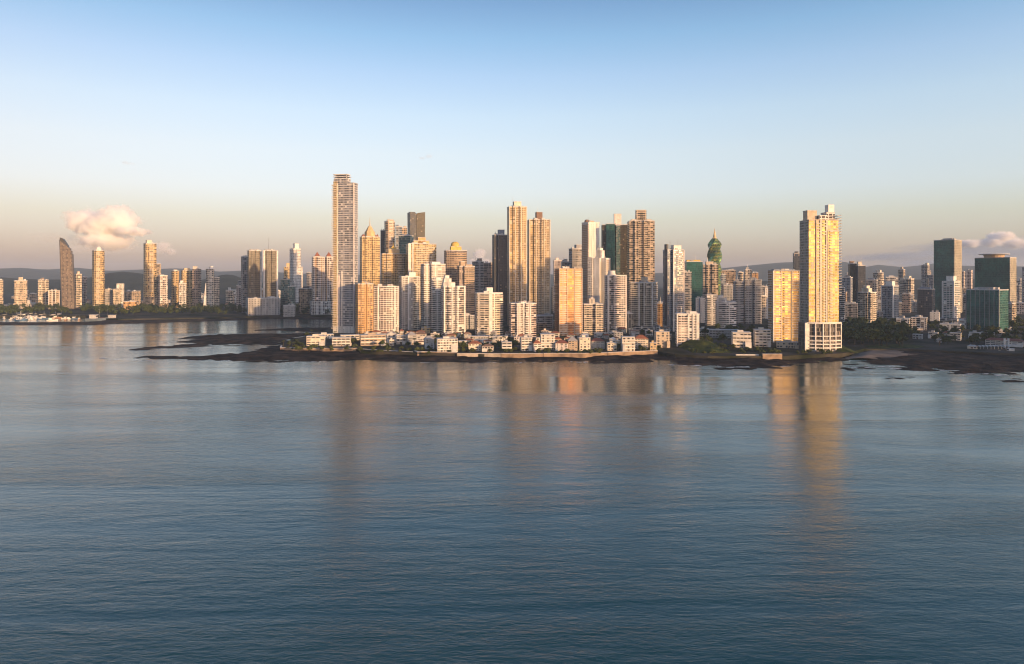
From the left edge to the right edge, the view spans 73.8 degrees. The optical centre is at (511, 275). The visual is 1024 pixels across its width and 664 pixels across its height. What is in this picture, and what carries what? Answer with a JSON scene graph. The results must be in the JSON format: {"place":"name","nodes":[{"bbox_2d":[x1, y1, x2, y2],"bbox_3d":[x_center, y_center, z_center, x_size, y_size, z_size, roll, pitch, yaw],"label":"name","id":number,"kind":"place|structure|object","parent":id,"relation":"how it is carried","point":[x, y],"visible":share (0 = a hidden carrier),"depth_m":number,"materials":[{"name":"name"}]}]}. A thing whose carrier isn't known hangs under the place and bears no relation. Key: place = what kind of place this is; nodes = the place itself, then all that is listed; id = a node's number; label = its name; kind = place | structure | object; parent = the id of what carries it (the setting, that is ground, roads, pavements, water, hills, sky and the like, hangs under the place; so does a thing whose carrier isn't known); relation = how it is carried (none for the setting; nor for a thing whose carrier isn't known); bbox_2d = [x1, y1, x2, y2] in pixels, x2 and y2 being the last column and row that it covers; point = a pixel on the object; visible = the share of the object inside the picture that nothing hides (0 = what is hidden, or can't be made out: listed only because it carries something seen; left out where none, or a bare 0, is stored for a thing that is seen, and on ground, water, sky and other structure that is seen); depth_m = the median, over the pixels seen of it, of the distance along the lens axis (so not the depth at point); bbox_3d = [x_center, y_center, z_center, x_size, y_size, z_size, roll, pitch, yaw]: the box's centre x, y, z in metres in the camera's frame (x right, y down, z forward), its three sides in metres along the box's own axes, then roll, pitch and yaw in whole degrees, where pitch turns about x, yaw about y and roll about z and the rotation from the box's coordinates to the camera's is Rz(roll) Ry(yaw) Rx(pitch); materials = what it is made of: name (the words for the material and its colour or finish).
{"place":"outdoors","nodes":[
{"label":"outdoors","id":0,"kind":"place"},
{"bbox_2d":[0,272,1021,293],"bbox_3d":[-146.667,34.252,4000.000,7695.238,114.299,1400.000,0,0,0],"label":"hills","id":1,"kind":"structure","parent":0,"point":[131,281],"depth_m":3636.71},
{"bbox_2d":[0,318,1023,663],"bbox_3d":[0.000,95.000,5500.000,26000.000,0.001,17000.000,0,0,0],"label":"sea","id":2,"kind":"structure","parent":0,"point":[366,510],"depth_m":276.81,"materials":[{"name":"teal liquid"}]},
{"bbox_2d":[0,285,1023,359],"bbox_3d":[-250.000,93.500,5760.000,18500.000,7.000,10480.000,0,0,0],"label":"ground","id":3,"kind":"structure","parent":0,"point":[932,345],"depth_m":915.97,"materials":[{"name":"plant"}]},
{"bbox_2d":[12,277,28,308],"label":"hotel block","id":4,"kind":"structure","parent":3,"relation":"on","point":[20,290],"depth_m":1853.07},
{"bbox_2d":[37,278,48,304],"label":"apartment tower","id":5,"kind":"structure","parent":3,"relation":"on","point":[42,289],"depth_m":1875.18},
{"bbox_2d":[48,289,60,308],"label":"apartment block","id":6,"kind":"structure","parent":3,"relation":"on","point":[53,297],"depth_m":1831.87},
{"bbox_2d":[59,238,75,308],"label":"sail tower","id":7,"kind":"structure","parent":3,"relation":"on","point":[67,280],"depth_m":1835.05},
{"bbox_2d":[75,271,81,307],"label":"apartment tower","id":8,"kind":"structure","parent":3,"relation":"on","point":[78,286],"depth_m":1875.08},
{"bbox_2d":[92,246,104,305],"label":"apartment tower","id":9,"kind":"structure","parent":3,"relation":"on","point":[98,275],"depth_m":1841.47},
{"bbox_2d":[112,283,123,307],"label":"apartment block","id":10,"kind":"structure","parent":3,"relation":"on","point":[117,295],"depth_m":1877.99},
{"bbox_2d":[125,290,140,304],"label":"block","id":11,"kind":"structure","parent":3,"relation":"on","point":[134,295],"depth_m":2039.26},
{"bbox_2d":[143,238,160,304],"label":"apartment tower","id":12,"kind":"structure","parent":3,"relation":"on","point":[152,269],"depth_m":1823.12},
{"bbox_2d":[158,274,168,307],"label":"apartment tower","id":13,"kind":"structure","parent":3,"relation":"on","point":[162,290],"depth_m":1793.28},
{"bbox_2d":[0,302,329,313],"bbox_3d":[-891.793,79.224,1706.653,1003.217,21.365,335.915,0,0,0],"label":"treeline","id":14,"kind":"object","parent":3,"relation":"on","point":[149,308],"visible":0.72,"depth_m":1626.55,"materials":[{"name":"green plant"}]},
{"bbox_2d":[0,317,332,324],"bbox_3d":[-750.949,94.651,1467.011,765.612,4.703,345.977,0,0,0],"label":"shore rocks","id":15,"kind":"object","parent":3,"relation":"on","point":[104,322],"visible":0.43,"depth_m":1377.27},
{"bbox_2d":[171,269,178,307],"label":"apartment tower","id":16,"kind":"structure","parent":3,"relation":"on","point":[174,286],"depth_m":1894.23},
{"bbox_2d":[179,280,185,307],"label":"apartment tower","id":17,"kind":"structure","parent":3,"relation":"on","point":[182,292],"depth_m":1825.90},
{"bbox_2d":[181,268,191,307],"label":"apartment tower","id":18,"kind":"structure","parent":3,"relation":"on","point":[186,275],"depth_m":1894.13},
{"bbox_2d":[192,266,200,305],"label":"apartment tower","id":19,"kind":"structure","parent":3,"relation":"on","point":[196,285],"depth_m":1862.74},
{"bbox_2d":[206,266,213,306],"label":"apartment tower","id":20,"kind":"structure","parent":3,"relation":"on","point":[210,286],"depth_m":1844.49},
{"bbox_2d":[214,276,219,306],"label":"apartment tower","id":21,"kind":"structure","parent":3,"relation":"on","point":[216,290],"depth_m":1855.81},
{"bbox_2d":[241,255,246,312],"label":"apartment tower","id":22,"kind":"structure","parent":3,"relation":"on","point":[243,279],"depth_m":1653.06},
{"bbox_2d":[246,247,262,313],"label":"apartment tower","id":23,"kind":"structure","parent":3,"relation":"on","point":[254,272],"depth_m":1613.40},
{"bbox_2d":[247,296,279,315],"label":"block","id":24,"kind":"structure","parent":3,"relation":"on","point":[269,305],"depth_m":1544.13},
{"bbox_2d":[263,249,280,313],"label":"apartment tower","id":25,"kind":"structure","parent":3,"relation":"on","point":[270,272],"depth_m":1612.52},
{"bbox_2d":[280,277,289,312],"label":"office tower","id":26,"kind":"structure","parent":3,"relation":"on","point":[285,283],"depth_m":1632.23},
{"bbox_2d":[283,303,294,316],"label":"block","id":27,"kind":"structure","parent":3,"relation":"on","point":[288,310],"depth_m":1522.86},
{"bbox_2d":[290,243,302,300],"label":"apartment tower","id":28,"kind":"structure","parent":3,"relation":"on","point":[296,274],"depth_m":2143.59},
{"bbox_2d":[299,287,311,313],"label":"apartment block","id":29,"kind":"structure","parent":3,"relation":"on","point":[305,295],"depth_m":1610.98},
{"bbox_2d":[306,334,325,345],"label":"seafront house","id":30,"kind":"structure","parent":3,"relation":"on","point":[317,339],"depth_m":875.03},
{"bbox_2d":[280,345,356,351],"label":"sea wall","id":31,"kind":"structure","parent":3,"relation":"on","point":[328,349],"depth_m":835.08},
{"bbox_2d":[309,252,332,314],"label":"apartment tower","id":32,"kind":"structure","parent":3,"relation":"on","point":[320,303],"depth_m":1580.89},
{"bbox_2d":[332,337,351,345],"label":"seafront house","id":33,"kind":"structure","parent":3,"relation":"on","point":[344,341],"depth_m":866.70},
{"bbox_2d":[331,174,357,332],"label":"apartment tower","id":34,"kind":"structure","parent":3,"relation":"on","point":[345,234],"depth_m":1067.12,"materials":[{"name":"concrete"}]},
{"bbox_2d":[355,281,373,333],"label":"apartment tower","id":35,"kind":"structure","parent":3,"relation":"on","point":[364,308],"depth_m":1030.58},
{"bbox_2d":[360,223,379,285],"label":"apartment tower","id":36,"kind":"structure","parent":3,"relation":"on","point":[369,255],"depth_m":1239.60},
{"bbox_2d":[360,333,385,345],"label":"seafront house","id":37,"kind":"structure","parent":3,"relation":"on","point":[371,339],"depth_m":874.92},
{"bbox_2d":[373,284,398,333],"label":"apartment tower","id":38,"kind":"structure","parent":3,"relation":"on","point":[386,308],"depth_m":1053.01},
{"bbox_2d":[384,219,394,252],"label":"apartment tower","id":39,"kind":"structure","parent":3,"relation":"on","point":[389,234],"depth_m":1492.51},
{"bbox_2d":[381,246,405,285],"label":"apartment tower","id":40,"kind":"structure","parent":3,"relation":"on","point":[393,263],"depth_m":1277.18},
{"bbox_2d":[399,234,413,253],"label":"office tower","id":41,"kind":"structure","parent":3,"relation":"on","point":[404,240],"depth_m":1469.15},
{"bbox_2d":[399,272,419,329],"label":"apartment tower","id":42,"kind":"structure","parent":3,"relation":"on","point":[409,301],"depth_m":1124.63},
{"bbox_2d":[407,212,424,239],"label":"office tower","id":43,"kind":"structure","parent":3,"relation":"on","point":[416,224],"depth_m":1638.65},
{"bbox_2d":[406,237,436,324],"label":"apartment tower","id":44,"kind":"structure","parent":3,"relation":"on","point":[420,251],"depth_m":1251.02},
{"bbox_2d":[420,256,445,328],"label":"apartment tower","id":45,"kind":"structure","parent":3,"relation":"on","point":[430,271],"depth_m":1153.06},
{"bbox_2d":[431,277,441,332],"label":"apartment tower","id":46,"kind":"structure","parent":3,"relation":"on","point":[436,283],"depth_m":1067.86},
{"bbox_2d":[436,336,457,351],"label":"seafront house","id":47,"kind":"structure","parent":3,"relation":"on","point":[444,343],"depth_m":800.19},
{"bbox_2d":[441,275,465,335],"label":"apartment tower","id":48,"kind":"structure","parent":3,"relation":"on","point":[453,308],"depth_m":1017.81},
{"bbox_2d":[444,242,466,285],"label":"apartment tower","id":49,"kind":"structure","parent":3,"relation":"on","point":[455,254],"depth_m":1221.37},
{"bbox_2d":[457,261,474,327],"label":"apartment tower","id":50,"kind":"structure","parent":3,"relation":"on","point":[466,275],"depth_m":1172.79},
{"bbox_2d":[472,258,483,291],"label":"apartment tower","id":51,"kind":"structure","parent":3,"relation":"on","point":[478,263],"depth_m":1412.85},
{"bbox_2d":[457,353,500,356],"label":"sea wall","id":52,"kind":"structure","parent":3,"relation":"on","point":[485,354],"depth_m":781.23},
{"bbox_2d":[484,260,491,290],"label":"apartment tower","id":53,"kind":"structure","parent":3,"relation":"on","point":[487,274],"depth_m":1422.10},
{"bbox_2d":[475,287,502,335],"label":"apartment tower","id":54,"kind":"structure","parent":3,"relation":"on","point":[488,310],"depth_m":1005.72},
{"bbox_2d":[492,230,506,320],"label":"office tower","id":55,"kind":"structure","parent":3,"relation":"on","point":[499,261],"depth_m":1340.92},
{"bbox_2d":[507,201,526,325],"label":"apartment tower","id":56,"kind":"structure","parent":3,"relation":"on","point":[516,252],"depth_m":1218.58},
{"bbox_2d":[501,353,542,357],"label":"sea wall","id":57,"kind":"structure","parent":3,"relation":"on","point":[516,355],"depth_m":779.79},
{"bbox_2d":[509,300,536,336],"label":"apartment tower","id":58,"kind":"structure","parent":3,"relation":"on","point":[522,317],"depth_m":994.57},
{"bbox_2d":[520,335,531,350],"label":"seafront house","id":59,"kind":"structure","parent":3,"relation":"on","point":[525,343],"depth_m":814.16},
{"bbox_2d":[527,212,552,314],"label":"apartment tower","id":60,"kind":"structure","parent":3,"relation":"on","point":[538,259],"depth_m":1275.72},
{"bbox_2d":[536,313,552,332],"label":"parking block","id":61,"kind":"structure","parent":3,"relation":"on","point":[544,321],"depth_m":1065.67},
{"bbox_2d":[540,333,554,349],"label":"seafront house","id":62,"kind":"structure","parent":3,"relation":"on","point":[547,340],"depth_m":821.59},
{"bbox_2d":[553,258,561,312],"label":"apartment block","id":63,"kind":"structure","parent":3,"relation":"on","point":[556,262],"depth_m":1640.76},
{"bbox_2d":[554,266,582,335],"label":"apartment tower","id":64,"kind":"structure","parent":3,"relation":"on","point":[568,304],"depth_m":1017.44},
{"bbox_2d":[569,245,581,267],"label":"apartment tower","id":65,"kind":"structure","parent":3,"relation":"on","point":[575,255],"depth_m":1471.11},
{"bbox_2d":[543,352,607,357],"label":"sea wall","id":66,"kind":"structure","parent":3,"relation":"on","point":[581,355],"depth_m":779.79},
{"bbox_2d":[577,335,590,350],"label":"seafront house","id":67,"kind":"structure","parent":3,"relation":"on","point":[583,342],"depth_m":814.66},
{"bbox_2d":[582,219,599,302],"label":"apartment tower","id":68,"kind":"structure","parent":3,"relation":"on","point":[590,237],"depth_m":1290.70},
{"bbox_2d":[583,297,602,334],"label":"apartment block","id":69,"kind":"structure","parent":3,"relation":"on","point":[592,315],"depth_m":1028.02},
{"bbox_2d":[590,338,604,348],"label":"seafront house","id":70,"kind":"structure","parent":3,"relation":"on","point":[597,343],"depth_m":836.33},
{"bbox_2d":[588,248,610,326],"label":"apartment tower","id":71,"kind":"structure","parent":3,"relation":"on","point":[599,266],"depth_m":1180.37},
{"bbox_2d":[601,214,626,274],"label":"apartment tower","id":72,"kind":"structure","parent":3,"relation":"on","point":[614,240],"depth_m":1329.41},
{"bbox_2d":[604,270,626,332],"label":"apartment tower","id":73,"kind":"structure","parent":3,"relation":"on","point":[615,302],"depth_m":1074.88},
{"bbox_2d":[621,336,634,350],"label":"seafront house","id":74,"kind":"structure","parent":3,"relation":"on","point":[627,343],"depth_m":807.66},
{"bbox_2d":[608,350,657,355],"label":"sea wall","id":75,"kind":"structure","parent":3,"relation":"on","point":[624,353],"depth_m":796.56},
{"bbox_2d":[627,210,654,312],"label":"apartment tower","id":76,"kind":"structure","parent":3,"relation":"on","point":[640,245],"depth_m":1234.38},
{"bbox_2d":[635,335,647,348],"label":"seafront house","id":77,"kind":"structure","parent":3,"relation":"on","point":[642,340],"depth_m":836.34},
{"bbox_2d":[630,277,660,329],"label":"apartment tower","id":78,"kind":"structure","parent":3,"relation":"on","point":[643,299],"depth_m":1141.24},
{"bbox_2d":[654,329,669,347],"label":"seafront house","id":79,"kind":"structure","parent":3,"relation":"on","point":[662,337],"depth_m":851.33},
{"bbox_2d":[663,244,683,331],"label":"office tower","id":80,"kind":"structure","parent":3,"relation":"on","point":[673,279],"depth_m":1099.68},
{"bbox_2d":[675,310,699,345],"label":"apartment tower","id":81,"kind":"structure","parent":3,"relation":"on","point":[686,325],"depth_m":863.41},
{"bbox_2d":[684,270,691,311],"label":"apartment tower","id":82,"kind":"structure","parent":3,"relation":"on","point":[688,290],"depth_m":1253.12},
{"bbox_2d":[684,260,702,310],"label":"office tower","id":83,"kind":"structure","parent":3,"relation":"on","point":[695,267],"depth_m":1337.50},
{"bbox_2d":[695,296,704,322],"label":"apartment block","id":84,"kind":"structure","parent":3,"relation":"on","point":[699,305],"depth_m":1292.86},
{"bbox_2d":[673,339,732,352],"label":"grass bank","id":85,"kind":"structure","parent":3,"relation":"on","point":[700,345],"depth_m":833.33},
{"bbox_2d":[703,261,717,297],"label":"apartment tower","id":86,"kind":"structure","parent":3,"relation":"on","point":[710,276],"depth_m":1468.57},
{"bbox_2d":[705,293,717,324],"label":"apartment block","id":87,"kind":"structure","parent":3,"relation":"on","point":[710,308],"depth_m":1232.59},
{"bbox_2d":[707,228,721,294],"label":"twisted tower","id":88,"kind":"structure","parent":3,"relation":"on","point":[714,253],"depth_m":1688.94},
{"bbox_2d":[709,329,738,337],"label":"seafront house","id":89,"kind":"structure","parent":3,"relation":"on","point":[713,333],"depth_m":987.10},
{"bbox_2d":[715,293,736,328],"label":"apartment tower","id":90,"kind":"structure","parent":3,"relation":"on","point":[725,312],"depth_m":1140.11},
{"bbox_2d":[722,281,732,300],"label":"apartment tower","id":91,"kind":"structure","parent":3,"relation":"on","point":[727,288],"depth_m":1411.23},
{"bbox_2d":[721,269,735,284],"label":"apartment block","id":92,"kind":"structure","parent":3,"relation":"on","point":[730,275],"depth_m":1786.57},
{"bbox_2d":[733,278,744,322],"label":"apartment tower","id":93,"kind":"structure","parent":3,"relation":"on","point":[738,292],"depth_m":1281.97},
{"bbox_2d":[731,330,751,347],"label":"seafront house","id":94,"kind":"structure","parent":3,"relation":"on","point":[740,338],"depth_m":851.25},
{"bbox_2d":[745,277,761,323],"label":"apartment tower","id":95,"kind":"structure","parent":3,"relation":"on","point":[753,300],"depth_m":1272.56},
{"bbox_2d":[753,327,770,346],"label":"seafront house","id":96,"kind":"structure","parent":3,"relation":"on","point":[761,336],"depth_m":858.94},
{"bbox_2d":[768,269,799,342],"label":"apartment tower","id":97,"kind":"structure","parent":3,"relation":"on","point":[783,302],"depth_m":918.41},
{"bbox_2d":[776,340,798,348],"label":"seafront house","id":98,"kind":"structure","parent":3,"relation":"on","point":[787,344],"depth_m":844.93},
{"bbox_2d":[798,205,841,350],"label":"apartment tower","id":99,"kind":"structure","parent":3,"relation":"on","point":[819,325],"depth_m":816.35,"materials":[{"name":"concrete"}]},
{"bbox_2d":[840,286,844,324],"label":"apartment block","id":100,"kind":"structure","parent":3,"relation":"on","point":[842,308],"depth_m":1147.78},
{"bbox_2d":[841,276,852,302],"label":"apartment tower","id":101,"kind":"structure","parent":3,"relation":"on","point":[847,282],"depth_m":1413.83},
{"bbox_2d":[845,301,857,318],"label":"apartment block","id":102,"kind":"structure","parent":3,"relation":"on","point":[851,310],"depth_m":1321.15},
{"bbox_2d":[848,261,856,301],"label":"office tower","id":103,"kind":"structure","parent":3,"relation":"on","point":[852,268],"depth_m":1592.24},
{"bbox_2d":[856,262,865,302],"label":"office tower","id":104,"kind":"structure","parent":3,"relation":"on","point":[860,275],"depth_m":1573.51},
{"bbox_2d":[858,285,876,322],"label":"apartment tower","id":105,"kind":"structure","parent":3,"relation":"on","point":[867,302],"depth_m":1217.16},
{"bbox_2d":[873,269,883,295],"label":"apartment tower","id":106,"kind":"structure","parent":3,"relation":"on","point":[878,275],"depth_m":1940.90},
{"bbox_2d":[881,281,898,324],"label":"apartment tower","id":107,"kind":"structure","parent":3,"relation":"on","point":[890,299],"depth_m":1248.12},
{"bbox_2d":[902,292,910,312],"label":"city block","id":108,"kind":"structure","parent":3,"relation":"on","point":[906,302],"depth_m":1653.91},
{"bbox_2d":[899,276,915,301],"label":"apartment tower","id":109,"kind":"structure","parent":3,"relation":"on","point":[906,284],"depth_m":1992.08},
{"bbox_2d":[911,315,927,329],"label":"apartment block","id":110,"kind":"structure","parent":3,"relation":"on","point":[918,320],"depth_m":1130.69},
{"bbox_2d":[921,263,929,286],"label":"apartment tower","id":111,"kind":"structure","parent":3,"relation":"on","point":[925,270],"depth_m":2195.08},
{"bbox_2d":[918,287,934,316],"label":"office tower","id":112,"kind":"structure","parent":3,"relation":"on","point":[926,301],"depth_m":1492.21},
{"bbox_2d":[934,238,961,312],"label":"office tower","id":113,"kind":"structure","parent":3,"relation":"on","point":[947,256],"depth_m":1639.71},
{"bbox_2d":[940,273,963,320],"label":"apartment tower","id":114,"kind":"structure","parent":3,"relation":"on","point":[950,298],"depth_m":1362.01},
{"bbox_2d":[966,287,1008,329],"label":"office tower","id":115,"kind":"structure","parent":3,"relation":"on","point":[987,306],"depth_m":1124.69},
{"bbox_2d":[975,254,1015,302],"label":"office tower","id":116,"kind":"structure","parent":3,"relation":"on","point":[995,270],"depth_m":1404.22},
{"bbox_2d":[985,337,1023,346],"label":"seafront house","id":117,"kind":"structure","parent":3,"relation":"on","point":[999,342],"depth_m":869.27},
{"bbox_2d":[0,262,1023,284],"bbox_3d":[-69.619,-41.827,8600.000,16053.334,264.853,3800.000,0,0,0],"label":"hills","id":118,"kind":"structure","parent":0,"point":[914,272],"depth_m":7837.70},
{"bbox_2d":[0,0,1023,274],"label":"sky","id":119,"kind":"structure","parent":0,"point":[211,132],"materials":[{"name":"blue"}]},
{"bbox_2d":[129,327,1023,381],"bbox_3d":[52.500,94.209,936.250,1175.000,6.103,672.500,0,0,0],"label":"rocky shore","id":120,"kind":"structure","parent":0,"point":[964,363],"depth_m":767.38,"materials":[{"name":"stone"}]},
{"bbox_2d":[845,350,916,358],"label":"beach","id":121,"kind":"structure","parent":0,"point":[872,354],"depth_m":793.60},
{"bbox_2d":[865,344,923,347],"bbox_3d":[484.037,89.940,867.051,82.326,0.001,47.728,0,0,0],"label":"seawall","id":122,"kind":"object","parent":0,"point":[894,346],"depth_m":863.78,"materials":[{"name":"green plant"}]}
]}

